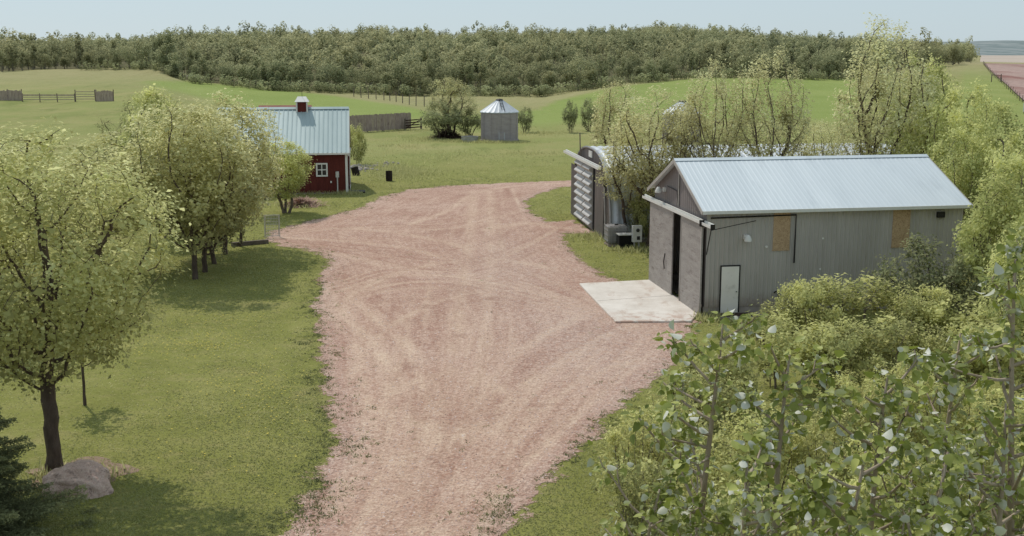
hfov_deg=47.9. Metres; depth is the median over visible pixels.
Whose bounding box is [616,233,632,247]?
steel box
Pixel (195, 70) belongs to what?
aspen tree
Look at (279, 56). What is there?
aspen tree
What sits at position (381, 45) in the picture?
woodland
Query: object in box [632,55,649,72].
aspen tree
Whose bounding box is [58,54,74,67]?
aspen tree
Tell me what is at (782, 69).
aspen tree
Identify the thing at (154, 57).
aspen tree
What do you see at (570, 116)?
pasture shrub
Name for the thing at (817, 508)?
poplar
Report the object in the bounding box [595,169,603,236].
side door
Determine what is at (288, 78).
aspen tree
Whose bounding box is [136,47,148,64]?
aspen tree
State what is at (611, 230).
water tote
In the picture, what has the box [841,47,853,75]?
aspen tree
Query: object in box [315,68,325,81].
aspen tree
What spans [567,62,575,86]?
aspen tree
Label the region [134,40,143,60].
aspen tree
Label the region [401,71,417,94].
aspen tree
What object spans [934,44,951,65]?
aspen tree
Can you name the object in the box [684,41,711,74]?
aspen tree
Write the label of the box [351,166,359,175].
burn barrel
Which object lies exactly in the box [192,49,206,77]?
aspen tree
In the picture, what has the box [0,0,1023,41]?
sky
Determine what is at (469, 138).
stock trough
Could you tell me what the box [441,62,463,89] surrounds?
aspen tree
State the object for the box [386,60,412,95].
aspen tree
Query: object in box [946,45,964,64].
aspen tree
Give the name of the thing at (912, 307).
bush
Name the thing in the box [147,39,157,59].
aspen tree
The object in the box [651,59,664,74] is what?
aspen tree
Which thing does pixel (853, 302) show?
bush
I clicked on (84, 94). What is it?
corral panel
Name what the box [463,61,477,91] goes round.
aspen tree
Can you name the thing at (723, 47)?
aspen tree
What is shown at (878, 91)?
tall tree
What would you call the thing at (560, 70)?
aspen tree
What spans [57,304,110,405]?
young tree
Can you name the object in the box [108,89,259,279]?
grove tree
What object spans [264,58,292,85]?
aspen tree
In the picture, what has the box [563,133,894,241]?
quonset hut
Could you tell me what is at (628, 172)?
spring tree
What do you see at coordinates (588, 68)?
aspen tree
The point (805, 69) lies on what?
aspen tree
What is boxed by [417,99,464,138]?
round shrub
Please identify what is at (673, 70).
aspen tree
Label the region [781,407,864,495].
bush
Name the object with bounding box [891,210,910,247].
boarded window
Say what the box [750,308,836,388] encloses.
bush
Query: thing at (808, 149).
brushy tree
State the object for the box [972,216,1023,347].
leafy tree
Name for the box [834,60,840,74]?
aspen tree
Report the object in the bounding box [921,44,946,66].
aspen tree
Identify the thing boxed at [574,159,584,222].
corrugated door
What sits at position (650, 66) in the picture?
aspen tree
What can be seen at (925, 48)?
aspen tree
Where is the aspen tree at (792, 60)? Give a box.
[787,48,800,66]
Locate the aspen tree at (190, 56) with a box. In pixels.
[181,47,194,75]
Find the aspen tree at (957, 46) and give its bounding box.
[947,44,962,63]
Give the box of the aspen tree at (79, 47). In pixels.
[73,32,85,64]
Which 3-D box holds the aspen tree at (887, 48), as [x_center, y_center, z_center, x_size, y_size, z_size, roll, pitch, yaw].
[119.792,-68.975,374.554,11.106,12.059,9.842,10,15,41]
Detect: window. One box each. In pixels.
[316,163,327,176]
[772,213,790,250]
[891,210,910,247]
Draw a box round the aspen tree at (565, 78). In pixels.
[559,67,571,85]
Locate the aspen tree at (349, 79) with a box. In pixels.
[342,67,363,86]
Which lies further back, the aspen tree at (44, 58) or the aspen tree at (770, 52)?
the aspen tree at (44, 58)
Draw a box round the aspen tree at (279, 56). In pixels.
[271,52,282,86]
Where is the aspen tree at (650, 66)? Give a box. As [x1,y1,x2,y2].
[641,59,656,81]
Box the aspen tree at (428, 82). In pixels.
[421,77,433,95]
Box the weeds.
[246,180,702,535]
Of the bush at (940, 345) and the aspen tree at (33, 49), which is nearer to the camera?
the bush at (940, 345)
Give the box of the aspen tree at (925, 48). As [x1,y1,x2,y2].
[919,44,933,63]
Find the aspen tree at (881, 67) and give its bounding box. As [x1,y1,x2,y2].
[864,43,891,70]
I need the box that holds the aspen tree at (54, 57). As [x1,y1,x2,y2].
[51,51,58,68]
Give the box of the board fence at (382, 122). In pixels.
[350,112,410,132]
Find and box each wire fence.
[353,88,432,106]
[983,61,1023,101]
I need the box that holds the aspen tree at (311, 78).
[300,72,316,87]
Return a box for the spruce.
[0,407,100,535]
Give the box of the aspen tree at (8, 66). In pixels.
[1,52,13,70]
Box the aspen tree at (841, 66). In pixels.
[840,62,845,73]
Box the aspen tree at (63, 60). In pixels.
[59,57,71,68]
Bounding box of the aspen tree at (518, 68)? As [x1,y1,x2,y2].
[492,58,525,86]
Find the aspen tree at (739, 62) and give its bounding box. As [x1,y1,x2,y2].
[733,55,750,75]
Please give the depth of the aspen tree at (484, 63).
305.94 m
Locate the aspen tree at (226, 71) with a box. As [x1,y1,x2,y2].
[218,65,232,80]
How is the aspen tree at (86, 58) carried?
on the ground at (80, 116)
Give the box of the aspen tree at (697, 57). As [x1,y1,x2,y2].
[690,54,699,71]
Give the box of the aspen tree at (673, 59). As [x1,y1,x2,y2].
[656,49,683,74]
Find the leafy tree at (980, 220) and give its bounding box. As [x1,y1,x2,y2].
[946,153,1023,328]
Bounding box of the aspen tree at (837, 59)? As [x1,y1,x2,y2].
[818,46,845,71]
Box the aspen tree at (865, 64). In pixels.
[854,56,878,74]
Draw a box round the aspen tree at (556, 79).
[545,72,561,90]
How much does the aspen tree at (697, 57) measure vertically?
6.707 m
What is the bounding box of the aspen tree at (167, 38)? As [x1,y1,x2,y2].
[160,30,177,71]
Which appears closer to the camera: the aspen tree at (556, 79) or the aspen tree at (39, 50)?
the aspen tree at (556, 79)
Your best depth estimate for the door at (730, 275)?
50.08 m
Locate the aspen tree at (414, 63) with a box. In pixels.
[409,59,422,91]
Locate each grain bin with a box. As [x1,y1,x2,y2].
[480,99,518,141]
[662,100,699,143]
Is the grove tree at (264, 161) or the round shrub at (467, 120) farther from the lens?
the round shrub at (467, 120)
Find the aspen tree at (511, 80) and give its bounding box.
[503,69,522,93]
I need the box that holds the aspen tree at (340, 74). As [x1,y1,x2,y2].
[329,63,349,87]
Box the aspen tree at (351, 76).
[348,65,355,82]
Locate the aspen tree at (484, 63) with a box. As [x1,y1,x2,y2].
[480,61,488,83]
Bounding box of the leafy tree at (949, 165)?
[919,123,989,224]
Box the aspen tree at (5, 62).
[0,50,8,71]
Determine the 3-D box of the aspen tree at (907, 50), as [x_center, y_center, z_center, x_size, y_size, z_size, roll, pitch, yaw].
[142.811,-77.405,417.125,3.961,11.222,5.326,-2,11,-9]
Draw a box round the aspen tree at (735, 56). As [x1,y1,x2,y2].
[732,52,740,75]
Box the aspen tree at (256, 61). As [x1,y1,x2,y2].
[248,54,261,85]
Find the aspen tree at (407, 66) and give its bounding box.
[394,59,413,82]
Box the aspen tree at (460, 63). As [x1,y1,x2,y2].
[456,53,471,91]
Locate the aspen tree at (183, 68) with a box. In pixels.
[178,49,186,75]
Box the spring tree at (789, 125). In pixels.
[705,43,815,157]
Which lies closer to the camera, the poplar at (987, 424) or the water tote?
the poplar at (987, 424)
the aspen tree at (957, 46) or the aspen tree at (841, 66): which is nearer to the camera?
the aspen tree at (841, 66)
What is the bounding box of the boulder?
[42,459,113,498]
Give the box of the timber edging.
[231,239,268,246]
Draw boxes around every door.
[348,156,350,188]
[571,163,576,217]
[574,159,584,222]
[582,164,592,228]
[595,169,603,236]
[649,202,673,294]
[679,216,702,313]
[720,266,738,312]
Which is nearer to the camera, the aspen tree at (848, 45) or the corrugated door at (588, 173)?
the corrugated door at (588, 173)
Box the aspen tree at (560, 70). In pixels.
[555,62,576,86]
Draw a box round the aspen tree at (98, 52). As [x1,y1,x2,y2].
[89,48,106,64]
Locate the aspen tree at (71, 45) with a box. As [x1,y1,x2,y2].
[56,32,88,67]
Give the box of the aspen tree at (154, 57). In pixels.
[149,51,158,66]
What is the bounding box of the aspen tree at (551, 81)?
[538,70,558,88]
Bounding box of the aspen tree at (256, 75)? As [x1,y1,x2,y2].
[246,65,269,84]
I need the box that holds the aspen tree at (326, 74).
[315,61,337,84]
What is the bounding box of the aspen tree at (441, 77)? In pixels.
[433,67,447,90]
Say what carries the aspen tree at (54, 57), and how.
on the ground at (80, 116)
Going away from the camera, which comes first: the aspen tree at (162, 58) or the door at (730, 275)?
the door at (730, 275)
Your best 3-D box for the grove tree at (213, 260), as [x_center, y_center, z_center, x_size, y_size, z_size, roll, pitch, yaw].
[-16.404,-4.312,61.156,6.904,8.804,6.764,-13,13,-30]
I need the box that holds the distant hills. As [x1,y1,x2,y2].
[931,40,1023,55]
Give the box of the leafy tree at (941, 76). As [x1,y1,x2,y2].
[870,50,965,154]
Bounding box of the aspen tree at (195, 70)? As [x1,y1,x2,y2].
[190,64,200,77]
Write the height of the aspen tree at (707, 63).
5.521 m
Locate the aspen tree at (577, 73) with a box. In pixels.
[564,54,599,90]
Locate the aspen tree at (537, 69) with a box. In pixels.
[528,61,546,84]
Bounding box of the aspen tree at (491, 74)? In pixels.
[478,68,498,88]
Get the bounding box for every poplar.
[587,304,794,535]
[589,468,711,535]
[686,325,849,535]
[721,417,816,535]
[782,428,923,535]
[795,346,983,535]
[802,322,1021,535]
[845,417,1006,535]
[907,226,1023,535]
[917,391,1023,535]
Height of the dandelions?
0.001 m
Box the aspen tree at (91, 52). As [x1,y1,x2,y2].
[88,49,95,66]
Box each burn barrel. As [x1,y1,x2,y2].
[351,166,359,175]
[386,171,392,180]
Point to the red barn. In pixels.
(323, 134)
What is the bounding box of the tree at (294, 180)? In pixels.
[247,139,314,212]
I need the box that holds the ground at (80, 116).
[0,46,1023,535]
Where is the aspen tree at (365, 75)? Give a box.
[354,67,376,89]
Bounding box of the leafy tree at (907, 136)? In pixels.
[890,104,956,178]
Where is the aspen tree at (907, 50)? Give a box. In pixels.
[901,39,910,68]
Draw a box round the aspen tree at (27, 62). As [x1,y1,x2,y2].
[20,52,33,69]
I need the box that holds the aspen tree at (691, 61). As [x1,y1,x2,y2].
[687,50,697,77]
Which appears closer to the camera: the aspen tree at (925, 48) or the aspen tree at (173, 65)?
the aspen tree at (173, 65)
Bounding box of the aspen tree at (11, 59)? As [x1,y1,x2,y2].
[0,41,19,70]
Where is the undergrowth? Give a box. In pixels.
[77,60,864,96]
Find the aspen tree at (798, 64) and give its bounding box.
[795,59,804,72]
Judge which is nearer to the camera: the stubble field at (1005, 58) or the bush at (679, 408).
the bush at (679, 408)
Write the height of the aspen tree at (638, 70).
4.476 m
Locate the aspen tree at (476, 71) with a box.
[472,52,483,89]
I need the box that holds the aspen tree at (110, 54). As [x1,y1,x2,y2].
[105,50,120,65]
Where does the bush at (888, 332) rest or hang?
on the ground at (80, 116)
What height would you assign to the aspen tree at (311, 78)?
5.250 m
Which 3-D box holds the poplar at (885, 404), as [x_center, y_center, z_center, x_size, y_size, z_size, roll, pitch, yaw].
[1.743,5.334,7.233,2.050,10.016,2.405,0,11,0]
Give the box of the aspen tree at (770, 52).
[762,49,775,69]
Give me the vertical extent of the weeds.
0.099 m
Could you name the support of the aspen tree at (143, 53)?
on the ground at (80, 116)
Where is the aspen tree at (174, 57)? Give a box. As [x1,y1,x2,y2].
[167,52,182,74]
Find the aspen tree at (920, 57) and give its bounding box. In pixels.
[918,50,926,68]
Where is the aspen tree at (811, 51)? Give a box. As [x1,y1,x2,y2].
[800,43,818,69]
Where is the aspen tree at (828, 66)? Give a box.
[820,55,836,78]
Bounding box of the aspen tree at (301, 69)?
[282,60,317,84]
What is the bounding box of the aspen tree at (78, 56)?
[75,49,82,68]
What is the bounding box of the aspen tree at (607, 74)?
[596,64,609,79]
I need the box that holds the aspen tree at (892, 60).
[882,49,899,70]
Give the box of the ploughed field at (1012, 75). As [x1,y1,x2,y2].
[986,63,1023,98]
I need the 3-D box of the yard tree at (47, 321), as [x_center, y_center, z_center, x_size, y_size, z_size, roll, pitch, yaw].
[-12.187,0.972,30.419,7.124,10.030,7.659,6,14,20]
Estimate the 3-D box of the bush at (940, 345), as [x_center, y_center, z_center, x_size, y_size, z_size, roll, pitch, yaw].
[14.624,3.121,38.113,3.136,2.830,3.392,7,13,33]
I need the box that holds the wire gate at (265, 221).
[264,215,279,236]
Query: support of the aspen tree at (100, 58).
on the ground at (80, 116)
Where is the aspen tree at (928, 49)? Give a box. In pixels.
[914,43,937,62]
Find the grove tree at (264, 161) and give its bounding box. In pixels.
[160,88,282,254]
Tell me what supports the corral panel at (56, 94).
on the ground at (80, 116)
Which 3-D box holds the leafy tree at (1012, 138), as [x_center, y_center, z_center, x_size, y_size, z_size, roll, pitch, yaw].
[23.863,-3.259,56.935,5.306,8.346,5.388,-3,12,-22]
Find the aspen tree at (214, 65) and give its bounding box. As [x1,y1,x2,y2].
[205,60,217,77]
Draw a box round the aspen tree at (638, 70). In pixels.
[633,66,645,78]
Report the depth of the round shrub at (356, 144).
114.49 m
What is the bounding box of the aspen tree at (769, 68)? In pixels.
[761,51,783,74]
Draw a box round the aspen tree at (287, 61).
[277,56,289,86]
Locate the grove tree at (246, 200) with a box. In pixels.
[138,103,271,272]
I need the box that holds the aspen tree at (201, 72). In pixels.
[200,60,209,80]
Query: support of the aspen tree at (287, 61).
on the ground at (80, 116)
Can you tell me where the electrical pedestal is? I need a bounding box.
[631,225,641,246]
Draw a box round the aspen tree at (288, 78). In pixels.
[285,67,294,90]
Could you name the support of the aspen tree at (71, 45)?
on the ground at (80, 116)
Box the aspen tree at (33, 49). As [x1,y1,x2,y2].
[25,43,38,69]
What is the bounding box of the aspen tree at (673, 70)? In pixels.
[669,63,681,79]
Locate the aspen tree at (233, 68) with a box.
[228,63,237,80]
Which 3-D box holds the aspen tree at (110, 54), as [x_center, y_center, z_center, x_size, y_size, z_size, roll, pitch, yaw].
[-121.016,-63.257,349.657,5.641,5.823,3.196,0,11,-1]
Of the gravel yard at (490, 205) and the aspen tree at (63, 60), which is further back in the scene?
the aspen tree at (63, 60)
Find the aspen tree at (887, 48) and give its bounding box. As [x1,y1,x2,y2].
[865,38,898,71]
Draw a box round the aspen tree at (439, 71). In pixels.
[435,63,454,85]
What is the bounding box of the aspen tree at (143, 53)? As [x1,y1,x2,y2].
[135,41,153,65]
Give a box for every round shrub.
[349,123,368,163]
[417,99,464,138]
[455,106,480,135]
[518,105,533,132]
[622,192,654,242]
[860,229,975,336]
[926,250,1006,339]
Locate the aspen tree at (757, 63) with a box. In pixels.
[751,57,761,72]
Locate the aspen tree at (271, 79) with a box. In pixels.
[269,71,280,84]
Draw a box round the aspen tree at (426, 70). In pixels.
[421,61,435,91]
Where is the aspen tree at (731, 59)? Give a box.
[711,52,737,71]
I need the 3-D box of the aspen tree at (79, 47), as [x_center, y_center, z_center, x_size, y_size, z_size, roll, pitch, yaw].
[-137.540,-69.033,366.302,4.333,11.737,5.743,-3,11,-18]
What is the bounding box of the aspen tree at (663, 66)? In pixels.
[659,58,677,80]
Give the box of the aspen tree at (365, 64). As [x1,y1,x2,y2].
[353,56,377,87]
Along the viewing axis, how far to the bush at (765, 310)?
43.98 m
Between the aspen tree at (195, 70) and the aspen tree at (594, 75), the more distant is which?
the aspen tree at (195, 70)
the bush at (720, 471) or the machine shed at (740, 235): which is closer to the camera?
the bush at (720, 471)
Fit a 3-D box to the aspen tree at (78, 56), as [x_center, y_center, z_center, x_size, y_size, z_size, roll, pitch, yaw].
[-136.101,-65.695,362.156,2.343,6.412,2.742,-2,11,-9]
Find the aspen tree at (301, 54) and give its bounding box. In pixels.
[294,50,312,84]
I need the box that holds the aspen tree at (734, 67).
[729,62,740,73]
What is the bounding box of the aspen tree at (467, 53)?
[457,49,474,82]
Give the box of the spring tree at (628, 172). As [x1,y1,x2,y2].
[593,83,723,246]
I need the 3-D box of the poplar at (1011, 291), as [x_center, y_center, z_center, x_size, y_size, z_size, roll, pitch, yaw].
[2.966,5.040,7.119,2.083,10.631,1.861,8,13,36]
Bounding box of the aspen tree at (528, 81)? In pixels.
[521,66,538,90]
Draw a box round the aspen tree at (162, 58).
[155,43,171,72]
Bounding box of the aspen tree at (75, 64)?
[72,53,78,67]
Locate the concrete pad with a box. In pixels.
[579,280,696,322]
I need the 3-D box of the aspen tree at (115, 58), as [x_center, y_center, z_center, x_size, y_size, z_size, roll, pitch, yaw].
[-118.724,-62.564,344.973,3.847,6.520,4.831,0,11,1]
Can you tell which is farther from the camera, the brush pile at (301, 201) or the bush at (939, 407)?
the brush pile at (301, 201)
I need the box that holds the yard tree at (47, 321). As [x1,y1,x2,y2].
[0,116,191,471]
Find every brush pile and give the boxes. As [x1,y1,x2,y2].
[283,196,329,207]
[429,129,462,138]
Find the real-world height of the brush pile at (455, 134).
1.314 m
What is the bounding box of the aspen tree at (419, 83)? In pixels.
[416,72,423,95]
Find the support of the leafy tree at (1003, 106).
on the ground at (80, 116)
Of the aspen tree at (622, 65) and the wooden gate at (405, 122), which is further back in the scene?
the aspen tree at (622, 65)
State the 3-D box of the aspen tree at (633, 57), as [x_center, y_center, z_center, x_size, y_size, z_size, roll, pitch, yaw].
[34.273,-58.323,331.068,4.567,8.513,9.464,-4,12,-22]
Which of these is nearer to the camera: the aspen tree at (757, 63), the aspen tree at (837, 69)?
the aspen tree at (757, 63)
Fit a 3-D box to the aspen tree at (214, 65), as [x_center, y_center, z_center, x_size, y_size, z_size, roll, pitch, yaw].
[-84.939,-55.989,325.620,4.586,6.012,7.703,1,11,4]
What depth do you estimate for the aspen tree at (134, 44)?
366.86 m
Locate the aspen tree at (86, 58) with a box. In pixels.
[81,52,96,66]
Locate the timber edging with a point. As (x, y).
(256, 242)
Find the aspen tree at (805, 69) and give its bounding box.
[799,64,809,74]
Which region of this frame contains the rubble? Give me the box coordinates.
[350,161,398,171]
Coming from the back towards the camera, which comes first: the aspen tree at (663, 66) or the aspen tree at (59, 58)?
the aspen tree at (59, 58)
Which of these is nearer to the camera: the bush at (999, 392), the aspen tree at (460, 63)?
the bush at (999, 392)
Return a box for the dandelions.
[126,201,356,493]
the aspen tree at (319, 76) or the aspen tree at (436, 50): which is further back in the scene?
the aspen tree at (436, 50)
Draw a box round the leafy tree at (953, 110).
[912,76,1005,253]
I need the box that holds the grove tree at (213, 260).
[138,102,264,263]
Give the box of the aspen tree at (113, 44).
[108,39,117,59]
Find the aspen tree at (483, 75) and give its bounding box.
[476,63,489,92]
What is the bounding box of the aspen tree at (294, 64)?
[290,58,308,86]
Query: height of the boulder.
0.717 m
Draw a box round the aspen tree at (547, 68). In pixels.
[538,59,558,89]
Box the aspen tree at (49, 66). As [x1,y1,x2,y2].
[45,56,54,68]
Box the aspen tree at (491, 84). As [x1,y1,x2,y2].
[486,76,496,95]
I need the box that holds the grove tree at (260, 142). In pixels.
[201,91,288,246]
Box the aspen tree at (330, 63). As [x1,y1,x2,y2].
[325,58,334,78]
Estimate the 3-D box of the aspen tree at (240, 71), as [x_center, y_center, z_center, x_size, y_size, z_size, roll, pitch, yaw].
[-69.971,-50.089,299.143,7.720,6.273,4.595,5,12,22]
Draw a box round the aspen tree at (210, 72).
[204,67,218,79]
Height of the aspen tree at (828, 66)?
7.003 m
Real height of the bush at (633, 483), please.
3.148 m
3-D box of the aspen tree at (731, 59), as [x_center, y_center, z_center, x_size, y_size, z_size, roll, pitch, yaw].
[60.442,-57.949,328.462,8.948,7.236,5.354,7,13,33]
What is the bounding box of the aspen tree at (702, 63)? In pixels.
[696,55,705,72]
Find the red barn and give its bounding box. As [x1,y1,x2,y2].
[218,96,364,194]
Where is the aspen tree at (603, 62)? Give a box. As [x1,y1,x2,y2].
[582,53,615,86]
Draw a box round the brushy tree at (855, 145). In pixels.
[805,117,877,155]
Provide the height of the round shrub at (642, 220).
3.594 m
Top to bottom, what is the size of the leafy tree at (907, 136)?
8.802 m
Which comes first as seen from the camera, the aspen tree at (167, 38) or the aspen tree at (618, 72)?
the aspen tree at (618, 72)
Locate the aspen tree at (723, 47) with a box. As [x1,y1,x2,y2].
[715,38,733,67]
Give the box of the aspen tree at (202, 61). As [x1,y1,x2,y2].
[197,56,214,82]
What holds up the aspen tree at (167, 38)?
on the ground at (80, 116)
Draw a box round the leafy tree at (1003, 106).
[959,98,1023,204]
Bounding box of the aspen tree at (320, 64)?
[317,61,329,83]
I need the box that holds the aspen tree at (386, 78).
[380,71,394,88]
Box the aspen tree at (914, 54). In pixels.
[910,49,918,66]
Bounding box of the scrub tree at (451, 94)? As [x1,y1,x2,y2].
[427,76,479,131]
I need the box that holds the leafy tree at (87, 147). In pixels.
[6,131,181,264]
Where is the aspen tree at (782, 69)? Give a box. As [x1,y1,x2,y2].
[777,56,786,77]
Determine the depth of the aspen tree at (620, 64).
318.86 m
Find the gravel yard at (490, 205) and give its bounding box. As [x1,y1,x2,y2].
[265,180,699,535]
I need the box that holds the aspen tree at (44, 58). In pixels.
[37,54,52,68]
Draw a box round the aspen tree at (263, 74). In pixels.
[259,60,267,80]
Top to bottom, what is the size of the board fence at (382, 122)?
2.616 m
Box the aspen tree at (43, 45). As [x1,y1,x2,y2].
[37,43,51,68]
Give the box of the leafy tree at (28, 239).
[0,126,65,296]
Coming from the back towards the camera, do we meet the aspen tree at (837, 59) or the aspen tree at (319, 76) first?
the aspen tree at (837, 59)
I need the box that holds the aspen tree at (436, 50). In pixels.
[428,48,443,80]
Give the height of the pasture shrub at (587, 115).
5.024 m
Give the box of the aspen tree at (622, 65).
[620,56,627,78]
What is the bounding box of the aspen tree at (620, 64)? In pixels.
[617,60,631,77]
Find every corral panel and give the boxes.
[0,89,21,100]
[22,93,74,101]
[74,90,95,101]
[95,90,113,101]
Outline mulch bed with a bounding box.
[25,456,138,486]
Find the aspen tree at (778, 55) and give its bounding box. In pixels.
[764,46,791,68]
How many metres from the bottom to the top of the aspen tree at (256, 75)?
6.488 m
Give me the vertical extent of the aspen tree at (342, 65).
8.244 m
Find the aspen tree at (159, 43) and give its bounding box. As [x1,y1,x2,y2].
[154,34,164,69]
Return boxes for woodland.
[0,20,980,87]
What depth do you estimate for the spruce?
27.03 m
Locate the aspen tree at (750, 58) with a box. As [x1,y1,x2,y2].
[741,48,757,71]
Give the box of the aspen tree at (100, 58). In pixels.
[94,54,106,66]
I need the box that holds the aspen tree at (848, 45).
[843,39,860,77]
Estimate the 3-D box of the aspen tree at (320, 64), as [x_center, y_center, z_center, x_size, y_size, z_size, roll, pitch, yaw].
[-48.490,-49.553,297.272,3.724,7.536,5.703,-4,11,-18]
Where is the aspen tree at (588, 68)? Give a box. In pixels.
[579,61,602,86]
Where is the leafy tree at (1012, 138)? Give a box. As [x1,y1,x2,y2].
[952,119,1023,270]
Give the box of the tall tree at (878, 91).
[827,9,949,154]
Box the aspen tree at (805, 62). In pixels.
[797,55,810,69]
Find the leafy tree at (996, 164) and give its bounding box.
[976,123,1023,251]
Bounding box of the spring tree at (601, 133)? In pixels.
[586,76,645,145]
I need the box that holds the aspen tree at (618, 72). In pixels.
[611,66,624,80]
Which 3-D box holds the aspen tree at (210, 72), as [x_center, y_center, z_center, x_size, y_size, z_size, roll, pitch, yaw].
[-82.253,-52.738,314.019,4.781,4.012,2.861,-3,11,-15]
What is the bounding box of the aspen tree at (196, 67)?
[191,60,200,79]
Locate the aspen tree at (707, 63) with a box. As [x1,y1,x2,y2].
[702,57,710,70]
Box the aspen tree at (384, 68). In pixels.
[377,62,394,81]
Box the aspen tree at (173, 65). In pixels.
[169,60,182,73]
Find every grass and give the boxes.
[13,108,733,492]
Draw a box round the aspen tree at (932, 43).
[915,37,939,61]
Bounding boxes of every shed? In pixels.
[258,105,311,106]
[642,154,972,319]
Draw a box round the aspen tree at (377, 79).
[369,75,382,88]
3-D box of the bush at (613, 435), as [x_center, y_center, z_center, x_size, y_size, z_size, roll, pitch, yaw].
[3.143,4.787,28.985,2.048,3.029,2.025,2,11,9]
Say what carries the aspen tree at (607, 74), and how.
on the ground at (80, 116)
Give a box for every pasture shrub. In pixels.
[561,100,577,132]
[579,96,598,130]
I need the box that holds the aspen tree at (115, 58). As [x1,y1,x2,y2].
[109,48,123,66]
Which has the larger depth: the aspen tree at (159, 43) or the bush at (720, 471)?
the aspen tree at (159, 43)
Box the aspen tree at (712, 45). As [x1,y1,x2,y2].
[705,42,719,66]
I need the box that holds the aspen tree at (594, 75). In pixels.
[585,68,598,88]
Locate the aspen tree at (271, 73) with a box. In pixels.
[265,60,281,90]
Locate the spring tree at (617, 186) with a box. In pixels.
[592,128,658,226]
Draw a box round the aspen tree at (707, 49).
[701,43,711,70]
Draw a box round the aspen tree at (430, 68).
[420,58,439,91]
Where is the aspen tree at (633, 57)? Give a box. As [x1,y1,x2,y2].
[621,50,642,78]
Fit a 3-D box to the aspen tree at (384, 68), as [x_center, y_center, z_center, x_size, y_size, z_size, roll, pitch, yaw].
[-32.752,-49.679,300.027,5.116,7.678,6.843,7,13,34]
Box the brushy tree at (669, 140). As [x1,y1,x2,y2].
[633,100,708,197]
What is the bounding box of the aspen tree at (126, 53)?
[115,42,136,68]
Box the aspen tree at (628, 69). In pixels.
[625,57,633,80]
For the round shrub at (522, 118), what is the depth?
157.98 m
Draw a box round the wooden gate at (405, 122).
[404,118,421,129]
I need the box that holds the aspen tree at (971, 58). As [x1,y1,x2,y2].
[964,50,976,62]
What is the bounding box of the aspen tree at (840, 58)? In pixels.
[828,50,845,75]
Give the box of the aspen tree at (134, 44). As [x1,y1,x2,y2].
[121,35,151,61]
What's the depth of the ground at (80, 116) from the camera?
49.78 m
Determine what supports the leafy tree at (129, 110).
on the ground at (80, 116)
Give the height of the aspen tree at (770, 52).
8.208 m
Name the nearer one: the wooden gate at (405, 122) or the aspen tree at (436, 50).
the wooden gate at (405, 122)
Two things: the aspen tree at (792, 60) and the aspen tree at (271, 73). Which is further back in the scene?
the aspen tree at (792, 60)
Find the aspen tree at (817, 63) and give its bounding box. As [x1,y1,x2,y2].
[808,50,832,72]
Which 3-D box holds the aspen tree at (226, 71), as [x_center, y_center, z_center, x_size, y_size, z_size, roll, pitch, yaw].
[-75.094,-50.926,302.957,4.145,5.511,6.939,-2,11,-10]
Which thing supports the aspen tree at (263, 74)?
on the ground at (80, 116)
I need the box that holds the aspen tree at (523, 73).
[514,63,532,86]
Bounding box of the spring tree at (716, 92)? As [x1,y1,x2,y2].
[668,51,758,157]
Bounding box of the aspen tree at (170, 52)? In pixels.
[164,48,183,66]
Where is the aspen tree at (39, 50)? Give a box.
[28,46,43,68]
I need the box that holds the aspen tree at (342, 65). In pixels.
[335,60,348,88]
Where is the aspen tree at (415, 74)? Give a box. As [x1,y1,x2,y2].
[404,64,431,90]
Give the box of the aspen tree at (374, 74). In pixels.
[366,66,381,89]
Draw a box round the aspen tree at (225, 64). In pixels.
[215,60,232,79]
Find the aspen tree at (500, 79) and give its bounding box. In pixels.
[494,71,507,88]
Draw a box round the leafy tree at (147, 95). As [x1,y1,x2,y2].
[116,83,204,237]
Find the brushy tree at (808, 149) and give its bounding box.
[787,120,848,155]
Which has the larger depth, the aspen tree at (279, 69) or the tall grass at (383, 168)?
the aspen tree at (279, 69)
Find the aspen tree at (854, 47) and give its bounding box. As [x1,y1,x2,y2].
[849,34,889,74]
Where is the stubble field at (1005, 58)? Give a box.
[980,55,1023,62]
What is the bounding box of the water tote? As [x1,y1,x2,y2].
[604,223,628,246]
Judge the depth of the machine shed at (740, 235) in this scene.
50.89 m
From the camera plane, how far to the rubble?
112.30 m
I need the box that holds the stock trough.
[461,136,477,141]
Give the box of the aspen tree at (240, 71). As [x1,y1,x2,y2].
[230,63,251,82]
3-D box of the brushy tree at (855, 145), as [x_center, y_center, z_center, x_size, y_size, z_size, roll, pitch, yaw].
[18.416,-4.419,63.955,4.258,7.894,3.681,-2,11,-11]
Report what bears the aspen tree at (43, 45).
on the ground at (80, 116)
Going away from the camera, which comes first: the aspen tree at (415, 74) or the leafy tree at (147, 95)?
the leafy tree at (147, 95)
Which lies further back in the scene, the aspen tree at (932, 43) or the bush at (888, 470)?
the aspen tree at (932, 43)
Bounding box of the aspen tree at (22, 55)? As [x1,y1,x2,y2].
[16,50,25,70]

